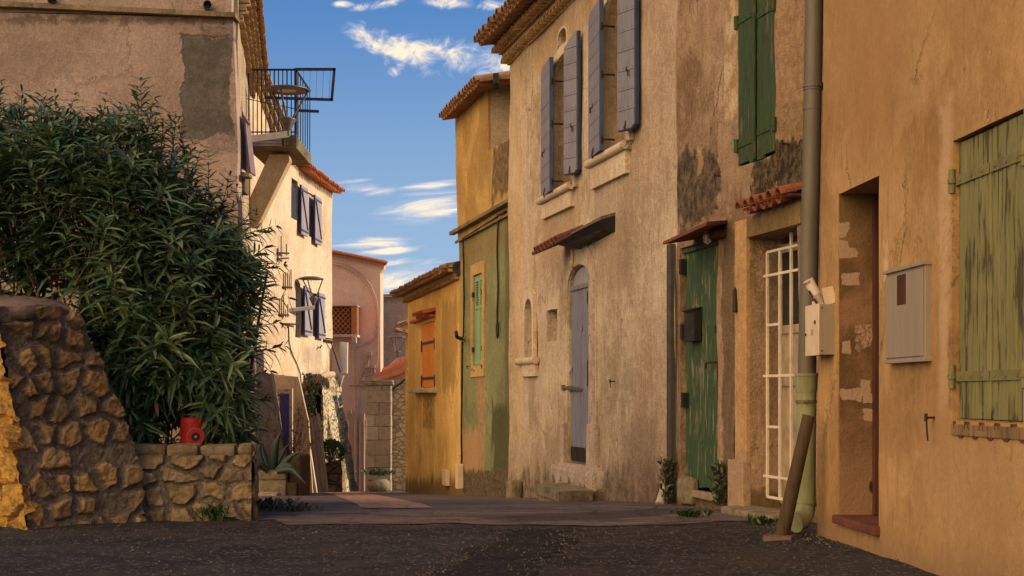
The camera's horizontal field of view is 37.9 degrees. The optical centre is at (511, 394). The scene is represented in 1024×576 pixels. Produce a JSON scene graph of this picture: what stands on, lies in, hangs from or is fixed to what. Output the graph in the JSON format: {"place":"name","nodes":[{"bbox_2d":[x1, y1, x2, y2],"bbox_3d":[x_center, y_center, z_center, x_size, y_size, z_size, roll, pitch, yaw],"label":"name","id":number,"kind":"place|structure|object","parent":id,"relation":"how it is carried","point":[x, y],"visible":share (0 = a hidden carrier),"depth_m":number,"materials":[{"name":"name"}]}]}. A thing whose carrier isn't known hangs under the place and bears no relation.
{"place":"outdoors","nodes":[
{"label":"outdoors","id":0,"kind":"place"},
{"bbox_2d":[325,492,432,507],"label":"pavement","id":1,"kind":"structure","parent":0,"point":[364,500],"depth_m":15.81,"materials":[{"name":"pink concrete"}]},
{"bbox_2d":[263,0,509,296],"label":"sky","id":2,"kind":"structure","parent":0,"point":[382,137],"materials":[{"name":"blue"}]},
{"bbox_2d":[0,497,939,575],"bbox_3d":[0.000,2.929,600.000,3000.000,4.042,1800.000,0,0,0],"label":"ground","id":3,"kind":"structure","parent":0,"point":[310,548],"depth_m":9.09,"materials":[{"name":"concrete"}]},
{"bbox_2d":[0,289,146,529],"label":"tall stone wall","id":4,"kind":"structure","parent":3,"relation":"on","point":[68,456],"depth_m":10.92,"materials":[{"name":"brown stone"}]},
{"bbox_2d":[0,0,268,442],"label":"tall shaded house","id":5,"kind":"structure","parent":3,"relation":"on","point":[196,62],"depth_m":24.00,"materials":[{"name":"paint"}]},
{"bbox_2d":[251,84,309,142],"bbox_3d":[-4.180,-4.814,26.108,1.296,1.167,0.798,0,0,-22],"label":"street lamp","id":6,"kind":"object","parent":5,"relation":"attached to","point":[285,120],"visible":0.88,"depth_m":26.09,"materials":[{"name":"grey metal"}]},
{"bbox_2d":[248,68,335,228],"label":"balcony","id":7,"kind":"structure","parent":5,"relation":"attached to","point":[277,158],"depth_m":28.50,"materials":[{"name":"concrete"}]},
{"bbox_2d":[134,443,257,521],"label":"stone wall","id":8,"kind":"structure","parent":3,"relation":"on","point":[181,481],"depth_m":11.57,"materials":[{"name":"beige stone"}]},
{"bbox_2d":[180,415,213,445],"bbox_3d":[-2.527,0.333,12.008,0.251,0.365,0.321,0,0,-28],"label":"fire hydrant","id":9,"kind":"object","parent":8,"relation":"on","point":[190,428],"visible":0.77,"depth_m":11.96,"materials":[{"name":"red metal"}]},
{"bbox_2d":[191,502,233,520],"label":"weeds","id":10,"kind":"object","parent":3,"relation":"on","point":[210,513],"visible":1,"depth_m":11.48,"materials":[{"name":"green plant"}]},
{"bbox_2d":[250,71,344,398],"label":"cream house","id":11,"kind":"structure","parent":3,"relation":"on","point":[299,213],"depth_m":35.13,"materials":[{"name":"beige paint"}]},
{"bbox_2d":[257,371,286,492],"bbox_3d":[-4.973,0.799,30.763,0.895,2.720,1.885,0,0,-5],"label":"plaster batter","id":12,"kind":"object","parent":11,"relation":"attached to","point":[274,423],"visible":0.35,"depth_m":30.81,"materials":[{"name":"paint"}]},
{"bbox_2d":[258,402,334,457],"bbox_3d":[-4.480,0.883,31.022,1.624,1.453,1.512,0,0,-9],"label":"twiggy shrub","id":13,"kind":"object","parent":12,"relation":"on","point":[293,442],"visible":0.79,"depth_m":30.97,"materials":[{"name":"green plant"}]},
{"bbox_2d":[277,236,288,261],"bbox_3d":[-5.082,-3.217,33.152,0.044,0.591,0.655,0,0,13],"label":"wall bracket","id":14,"kind":"object","parent":11,"relation":"attached to","point":[281,253],"depth_m":33.03,"materials":[{"name":"metal"}]},
{"bbox_2d":[278,297,288,316],"bbox_3d":[-5.078,-1.942,33.187,0.044,0.454,0.584,0,0,14],"label":"wall bracket","id":15,"kind":"object","parent":11,"relation":"attached to","point":[285,314],"depth_m":33.19,"materials":[{"name":"metal"}]},
{"bbox_2d":[282,269,292,289],"bbox_3d":[-5.052,-2.596,33.566,0.044,0.479,0.494,0,0,16],"label":"wall bracket","id":16,"kind":"object","parent":11,"relation":"attached to","point":[287,287],"depth_m":33.57,"materials":[{"name":"metal"}]},
{"bbox_2d":[282,323,299,328],"bbox_3d":[-5.027,-1.565,33.935,0.044,0.170,1.358,0,0,8],"label":"wall bracket","id":17,"kind":"object","parent":11,"relation":"attached to","point":[287,324],"depth_m":33.94,"materials":[{"name":"metal"}]},
{"bbox_2d":[288,326,301,384],"bbox_3d":[-5.028,-0.837,34.656,0.027,1.433,1.480,0,0,4],"label":"wall cable","id":18,"kind":"object","parent":11,"relation":"attached to","point":[293,355],"depth_m":34.42,"materials":[{"name":"metal"}]},
{"bbox_2d":[289,276,323,311],"bbox_3d":[-4.773,-2.278,34.584,0.598,0.979,1.439,0,0,8],"label":"street lamp","id":19,"kind":"object","parent":11,"relation":"attached to","point":[313,299],"visible":0.92,"depth_m":34.85,"materials":[{"name":"grey metal"}]},
{"bbox_2d":[325,337,347,386],"bbox_3d":[-4.496,-0.816,38.878,0.365,1.296,1.443,0,0,10],"label":"sign box","id":20,"kind":"object","parent":11,"relation":"attached to","point":[343,368],"visible":0.95,"depth_m":39.15,"materials":[{"name":"metal"}]},
{"bbox_2d":[332,249,387,490],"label":"pink house","id":21,"kind":"structure","parent":3,"relation":"on","point":[353,317],"depth_m":42.00,"materials":[{"name":"pink paint"}]},
{"bbox_2d":[347,409,351,417],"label":"junction box","id":22,"kind":"object","parent":21,"relation":"attached to","point":[349,411],"visible":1,"depth_m":41.82,"materials":[{"name":"plastic"}]},
{"bbox_2d":[332,261,378,396],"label":"arched cable","id":23,"kind":"object","parent":21,"relation":"attached to","point":[370,341],"visible":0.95,"depth_m":41.92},
{"bbox_2d":[348,384,366,441],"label":"wall pipe","id":24,"kind":"object","parent":21,"relation":"attached to","point":[348,416],"depth_m":41.91,"materials":[{"name":"metal"}]},
{"bbox_2d":[354,397,364,490],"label":"wall pipe","id":25,"kind":"object","parent":21,"relation":"attached to","point":[362,454],"depth_m":41.90,"materials":[{"name":"metal"}]},
{"bbox_2d":[357,417,365,453],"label":"wall pipe","id":26,"kind":"object","parent":21,"relation":"attached to","point":[365,435],"depth_m":41.91,"materials":[{"name":"metal"}]},
{"bbox_2d":[359,331,378,410],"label":"meter wires","id":27,"kind":"object","parent":21,"relation":"attached to","point":[367,368],"visible":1,"depth_m":41.92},
{"bbox_2d":[366,351,371,359],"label":"junction box","id":28,"kind":"object","parent":21,"relation":"attached to","point":[369,353],"visible":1,"depth_m":41.82,"materials":[{"name":"plastic"}]},
{"bbox_2d":[383,294,407,385],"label":"grey gable house","id":29,"kind":"structure","parent":3,"relation":"on","point":[395,310],"depth_m":48.00,"materials":[{"name":"paint"}]},
{"bbox_2d":[473,0,677,503],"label":"arched window house","id":30,"kind":"structure","parent":3,"relation":"on","point":[593,150],"depth_m":16.76,"materials":[{"name":"beige paint"}]},
{"bbox_2d":[523,289,536,357],"bbox_3d":[0.319,-0.945,19.750,0.351,0.907,0.584,0,0,0],"label":"window frame","id":31,"kind":"structure","parent":30,"relation":"in","point":[529,296],"depth_m":19.64,"materials":[{"name":"beige paint"}]},
{"bbox_2d":[554,41,577,188],"bbox_3d":[0.732,-3.334,18.018,0.245,1.792,1.067,0,0,-13],"label":"window frame","id":32,"kind":"structure","parent":30,"relation":"in","point":[559,55],"depth_m":18.41,"materials":[{"name":"grey wood"}]},
{"bbox_2d":[569,248,573,266],"bbox_3d":[0.723,-1.619,17.628,0.090,0.230,0.090,0,0,0],"label":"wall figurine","id":33,"kind":"object","parent":30,"relation":"attached to","point":[572,258],"depth_m":17.60,"materials":[{"name":"beige stone"}]},
{"bbox_2d":[561,267,589,463],"bbox_3d":[0.788,-0.343,17.524,0.127,2.294,1.130,0,0,-15],"label":"plank door","id":34,"kind":"structure","parent":30,"relation":"in","point":[579,388],"depth_m":17.51,"materials":[{"name":"grey wood"}]},
{"bbox_2d":[604,0,633,149],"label":"window frame","id":35,"kind":"structure","parent":30,"relation":"in","point":[628,135],"depth_m":16.31,"materials":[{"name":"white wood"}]},
{"bbox_2d":[655,481,665,503],"bbox_3d":[1.427,0.950,14.160,0.100,0.263,0.243,0,0,23],"label":"drain outlet","id":36,"kind":"object","parent":30,"relation":"attached to","point":[659,499],"visible":0.43,"depth_m":14.09,"materials":[{"name":"stone"}]},
{"bbox_2d":[667,244,676,503],"bbox_3d":[1.520,-0.165,14.126,0.050,2.529,0.218,0,0,-13],"label":"cable duct","id":37,"kind":"object","parent":30,"relation":"attached to","point":[671,370],"visible":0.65,"depth_m":14.12,"materials":[{"name":"grey metal"}]},
{"bbox_2d":[745,513,777,524],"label":"weeds","id":38,"kind":"object","parent":3,"relation":"on","point":[762,520],"visible":0.94,"depth_m":10.88,"materials":[{"name":"green plant"}]},
{"bbox_2d":[762,534,793,540],"bbox_3d":[1.748,0.951,9.800,0.230,0.052,0.200,0,0,0],"label":"paving stone","id":39,"kind":"object","parent":3,"relation":"on","point":[770,537],"visible":0.65,"depth_m":9.72,"materials":[{"name":"brown stone"}]},
{"bbox_2d":[775,414,814,534],"bbox_3d":[1.857,0.549,9.829,0.269,0.844,0.098,0,0,22],"label":"leaning post","id":40,"kind":"object","parent":39,"relation":"on","point":[788,507],"visible":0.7,"depth_m":9.80,"materials":[{"name":"brown wood"}]},
{"bbox_2d":[663,0,1022,522],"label":"peeling house","id":41,"kind":"structure","parent":3,"relation":"on","point":[740,73],"depth_m":12.44,"materials":[{"name":"beige paint"}]},
{"bbox_2d":[679,245,718,490],"bbox_3d":[1.697,-0.235,13.526,0.144,2.188,0.978,0,0,-13],"label":"green door","id":42,"kind":"structure","parent":41,"relation":"in","point":[698,330],"depth_m":13.54,"materials":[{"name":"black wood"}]},
{"bbox_2d":[703,230,710,243],"bbox_3d":[1.732,-1.408,12.999,0.139,0.196,0.069,0,0,0],"label":"cage lamp","id":43,"kind":"object","parent":41,"relation":"attached to","point":[706,236],"visible":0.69,"depth_m":12.98,"materials":[{"name":"white paint"}]},
{"bbox_2d":[707,460,727,504],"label":"weeds","id":44,"kind":"object","parent":41,"relation":"attached to","point":[719,484],"visible":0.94,"depth_m":12.81,"materials":[{"name":"green plant"}]},
{"bbox_2d":[732,287,736,312],"bbox_3d":[1.875,-0.810,12.525,0.045,0.245,0.139,0,0,16],"label":"broken pipe","id":45,"kind":"object","parent":41,"relation":"attached to","point":[734,307],"visible":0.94,"depth_m":12.48,"materials":[{"name":"metal"}]},
{"bbox_2d":[781,141,789,152],"bbox_3d":[2.124,-1.908,11.501,0.109,0.093,0.029,0,0,-12],"label":"wall hook","id":46,"kind":"object","parent":41,"relation":"attached to","point":[782,143],"depth_m":11.49,"materials":[{"name":"metal"}]},
{"bbox_2d":[780,241,798,502],"bbox_3d":[2.321,-0.169,12.005,0.038,2.138,1.162,0,0,-13],"label":"glazed door","id":47,"kind":"structure","parent":41,"relation":"in","point":[786,253],"depth_m":12.25,"materials":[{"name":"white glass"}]},
{"bbox_2d":[817,0,1023,575],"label":"ochre house","id":48,"kind":"structure","parent":3,"relation":"on","point":[923,135],"depth_m":7.87,"materials":[{"name":"paint"}]},
{"bbox_2d":[791,0,823,532],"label":"drainpipe","id":49,"kind":"object","parent":48,"relation":"attached to","point":[806,381],"visible":0.89,"depth_m":10.09,"materials":[{"name":"green metal"}]},
{"bbox_2d":[805,286,834,355],"bbox_3d":[2.019,-0.478,9.786,0.133,0.447,0.329,0,0,-4],"label":"mailbox","id":50,"kind":"object","parent":48,"relation":"attached to","point":[819,329],"visible":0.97,"depth_m":9.63,"materials":[{"name":"grey metal"}]},
{"bbox_2d":[805,303,819,355],"bbox_3d":[1.963,-0.422,9.784,0.021,0.334,0.325,0,0,-4],"label":"front door","id":51,"kind":"structure","parent":50,"relation":"in","point":[812,312],"depth_m":9.76,"materials":[{"name":"beige metal"}]},
{"bbox_2d":[803,277,824,303],"bbox_3d":[1.968,-0.654,9.695,0.155,0.217,0.078,0,0,0],"label":"newspaper","id":52,"kind":"object","parent":50,"relation":"in","point":[811,286],"visible":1,"depth_m":9.66,"materials":[{"name":"white paper"}]},
{"bbox_2d":[883,261,931,363],"bbox_3d":[2.166,-0.437,8.141,0.082,0.526,0.669,0,0,-4],"label":"meter box","id":53,"kind":"object","parent":48,"relation":"attached to","point":[908,315],"visible":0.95,"depth_m":8.05,"materials":[{"name":"grey metal"}]},
{"bbox_2d":[883,261,931,363],"bbox_3d":[2.161,-0.437,8.141,0.072,0.526,0.669,0,0,-4],"label":"door","id":54,"kind":"structure","parent":53,"relation":"in","point":[904,292],"depth_m":8.11,"materials":[{"name":"grey metal"}]},
{"bbox_2d":[924,413,934,440],"bbox_3d":[2.189,0.169,7.771,0.083,0.142,0.029,0,0,-2],"label":"wall hook","id":55,"kind":"object","parent":48,"relation":"attached to","point":[926,417],"depth_m":7.77,"materials":[{"name":"metal"}]},
{"bbox_2d":[431,529,582,575],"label":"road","id":56,"kind":"structure","parent":0,"point":[498,567],"depth_m":8.87,"materials":[{"name":"grey asphalt"}]},
{"bbox_2d":[253,491,775,525],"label":"street","id":57,"kind":"structure","parent":0,"point":[470,509],"depth_m":12.48,"materials":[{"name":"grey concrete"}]},
{"bbox_2d":[250,345,257,479],"bbox_3d":[-4.044,0.464,23.401,0.118,2.609,0.305,0,0,-14],"label":"weathered post","id":58,"kind":"object","parent":57,"relation":"on","point":[255,433],"visible":0.18,"depth_m":23.42,"materials":[{"name":"wood"}]},
{"bbox_2d":[258,470,288,495],"bbox_3d":[-3.856,1.530,24.054,0.460,0.626,1.013,0,0,0],"label":"stone planter","id":59,"kind":"object","parent":57,"relation":"on","point":[272,483],"visible":0.49,"depth_m":24.00,"materials":[{"name":"beige stone"}]},
{"bbox_2d":[258,430,305,483],"bbox_3d":[-3.707,0.996,24.105,0.884,0.860,0.814,0,0,0],"label":"agave","id":60,"kind":"object","parent":59,"relation":"in","point":[271,460],"visible":0.94,"depth_m":24.07,"materials":[{"name":"green plant"}]},
{"bbox_2d":[256,496,322,511],"bbox_3d":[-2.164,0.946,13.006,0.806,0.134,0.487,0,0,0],"label":"weeds","id":61,"kind":"object","parent":57,"relation":"on","point":[260,503],"visible":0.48,"depth_m":12.97,"materials":[{"name":"green plant"}]},
{"bbox_2d":[274,374,312,492],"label":"garden wall","id":62,"kind":"structure","parent":57,"relation":"on","point":[284,381],"depth_m":32.29,"materials":[{"name":"paint"}]},
{"bbox_2d":[278,388,292,454],"bbox_3d":[-4.842,0.672,31.900,0.319,1.618,0.100,0,0,0],"label":"garden door","id":63,"kind":"structure","parent":62,"relation":"in","point":[286,400],"depth_m":31.90,"materials":[{"name":"wood"}]},
{"bbox_2d":[286,453,309,495],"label":"plinth block","id":64,"kind":"structure","parent":57,"relation":"on","point":[296,486],"depth_m":24.16,"materials":[{"name":"brown stone"}]},
{"bbox_2d":[311,452,317,492],"bbox_3d":[-4.440,1.395,32.893,0.420,1.674,0.079,0,0,34],"label":"white pipe","id":65,"kind":"object","parent":57,"relation":"on","point":[314,479],"visible":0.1,"depth_m":32.82,"materials":[{"name":"paint"}]},
{"bbox_2d":[301,374,328,461],"bbox_3d":[-4.613,1.326,35.688,0.695,3.669,1.824,0,0,0],"label":"garden gateway","id":66,"kind":"object","parent":57,"relation":"on","point":[323,400],"visible":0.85,"depth_m":35.49,"materials":[{"name":"stone"}]},
{"bbox_2d":[301,372,326,459],"bbox_3d":[-4.644,0.518,35.026,0.675,2.093,0.387,0,0,0],"label":"climbing vine","id":67,"kind":"object","parent":66,"relation":"attached to","point":[310,401],"visible":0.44,"depth_m":34.92,"materials":[{"name":"green plant"}]},
{"bbox_2d":[309,413,328,491],"bbox_3d":[-4.609,1.350,33.663,0.874,1.873,0.635,0,0,-32],"label":"board fence","id":68,"kind":"object","parent":57,"relation":"on","point":[318,455],"visible":0.27,"depth_m":33.80,"materials":[{"name":"brown wood"}]},
{"bbox_2d":[326,460,345,491],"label":"planter wall","id":69,"kind":"structure","parent":57,"relation":"on","point":[336,473],"depth_m":34.61,"materials":[{"name":"brown stone"}]},
{"bbox_2d":[323,438,347,462],"bbox_3d":[-4.161,1.282,34.383,0.768,0.593,0.651,0,0,0],"label":"round bush","id":70,"kind":"object","parent":69,"relation":"on","point":[338,448],"visible":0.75,"depth_m":34.27,"materials":[{"name":"green plant"}]},
{"bbox_2d":[321,371,357,491],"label":"stone buttress","id":71,"kind":"structure","parent":57,"relation":"on","point":[337,431],"depth_m":38.26,"materials":[{"name":"beige stone"}]},
{"bbox_2d":[363,380,394,491],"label":"stone pillar","id":72,"kind":"structure","parent":57,"relation":"on","point":[379,424],"depth_m":38.00,"materials":[{"name":"beige stone"}]},
{"bbox_2d":[367,478,390,491],"bbox_3d":[-3.272,2.246,36.806,0.589,0.377,0.586,0,0,0],"label":"stone planter","id":73,"kind":"object","parent":57,"relation":"on","point":[379,485],"visible":0.8,"depth_m":36.59,"materials":[{"name":"stone"}]},
{"bbox_2d":[355,467,397,475],"bbox_3d":[-3.350,1.897,36.901,1.072,0.246,0.589,0,0,0],"label":"grass tuft","id":74,"kind":"object","parent":73,"relation":"on","point":[379,471],"visible":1,"depth_m":36.86,"materials":[{"name":"green plant"}]},
{"bbox_2d":[373,357,404,490],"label":"rubble house","id":75,"kind":"structure","parent":57,"relation":"on","point":[394,370],"depth_m":38.51,"materials":[{"name":"stone"}]},
{"bbox_2d":[387,336,404,383],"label":"street lamp","id":76,"kind":"object","parent":57,"relation":"on","point":[397,353],"visible":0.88,"depth_m":44.92,"materials":[{"name":"grey metal"}]},
{"bbox_2d":[393,320,407,491],"bbox_3d":[-2.385,0.717,34.000,0.556,4.866,1.800,0,0,0],"label":"annex","id":77,"kind":"object","parent":57,"relation":"on","point":[400,324],"visible":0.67,"depth_m":33.40,"materials":[{"name":"paint"}]},
{"bbox_2d":[389,261,461,494],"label":"golden house","id":78,"kind":"structure","parent":57,"relation":"on","point":[431,298],"depth_m":28.32,"materials":[{"name":"concrete tile"},{"name":"ochre plaster"},{"name":"black metal"}]},
{"bbox_2d":[442,469,449,485],"bbox_3d":[-1.178,1.487,26.789,0.090,0.279,0.416,0,0,-12],"label":"meter cabinet","id":79,"kind":"object","parent":78,"relation":"attached to","point":[445,477],"visible":1,"depth_m":26.60,"materials":[{"name":"beige metal"}]},
{"bbox_2d":[452,261,460,274],"bbox_3d":[-0.814,-2.046,25.361,0.182,0.434,0.405,0,0,41],"label":"satellite dish","id":80,"kind":"object","parent":78,"relation":"attached to","point":[456,267],"visible":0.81,"depth_m":25.28,"materials":[{"name":"black metal"}]},
{"bbox_2d":[455,464,463,488],"bbox_3d":[-0.885,1.375,25.141,0.120,0.420,0.160,0,0,-13],"label":"guard stone","id":81,"kind":"object","parent":78,"relation":"attached to","point":[459,476],"visible":1,"depth_m":25.07,"materials":[{"name":"beige stone"}]},
{"bbox_2d":[439,71,510,496],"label":"green mustard house","id":82,"kind":"structure","parent":57,"relation":"on","point":[477,108],"depth_m":23.37,"materials":[{"name":"paint"}]},
{"bbox_2d":[454,216,496,463],"bbox_3d":[-0.680,-0.593,23.723,0.315,4.156,2.970,0,0,-12],"label":"wall cable","id":83,"kind":"object","parent":82,"relation":"attached to","point":[457,336],"depth_m":24.95,"materials":[{"name":"black metal"}]},
{"bbox_2d":[496,211,506,337],"bbox_3d":[-0.163,-1.766,22.070,0.044,1.850,0.680,0,0,-11],"label":"hanging cable","id":84,"kind":"object","parent":82,"relation":"attached to","point":[497,322],"visible":1,"depth_m":22.34,"materials":[{"name":"black metal"}]},
{"bbox_2d":[506,479,521,497],"bbox_3d":[0.025,1.313,20.304,0.166,0.312,0.312,0,0,-14],"label":"foot stone","id":85,"kind":"object","parent":57,"relation":"on","point":[513,488],"visible":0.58,"depth_m":20.17,"materials":[{"name":"beige stone"}]},
{"bbox_2d":[534,483,592,501],"bbox_3d":[0.585,1.263,16.799,0.428,0.474,1.183,0,0,-13],"label":"stone step","id":86,"kind":"object","parent":57,"relation":"on","point":[563,492],"visible":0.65,"depth_m":16.45,"materials":[{"name":"beige stone"}]},
{"bbox_2d":[657,455,675,500],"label":"weeds","id":87,"kind":"object","parent":57,"relation":"on","point":[668,493],"visible":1,"depth_m":14.02,"materials":[{"name":"green plant"}]},
{"bbox_2d":[677,476,697,505],"bbox_3d":[1.613,0.881,13.737,0.138,0.267,0.304,0,0,-12],"label":"foot stone","id":88,"kind":"object","parent":57,"relation":"on","point":[686,485],"visible":0.98,"depth_m":13.61,"materials":[{"name":"beige stone"}]},
{"bbox_2d":[671,508,713,516],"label":"weeds","id":89,"kind":"object","parent":57,"relation":"on","point":[690,512],"visible":1,"depth_m":11.98,"materials":[{"name":"green plant"}]},
{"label":"terrain","id":90,"kind":"structure","parent":0,"visible":0},
{"bbox_2d":[0,76,296,471],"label":"oleander","id":91,"kind":"object","parent":90,"relation":"on","point":[162,362],"visible":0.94,"depth_m":12.15,"materials":[{"name":"green plant"}]},
{"bbox_2d":[140,437,253,445],"bbox_3d":[-2.681,0.427,12.210,1.126,0.175,0.602,0,0,0],"label":"ground ivy","id":92,"kind":"object","parent":90,"relation":"on","point":[172,441],"visible":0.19,"depth_m":12.15,"materials":[{"name":"green plant"}]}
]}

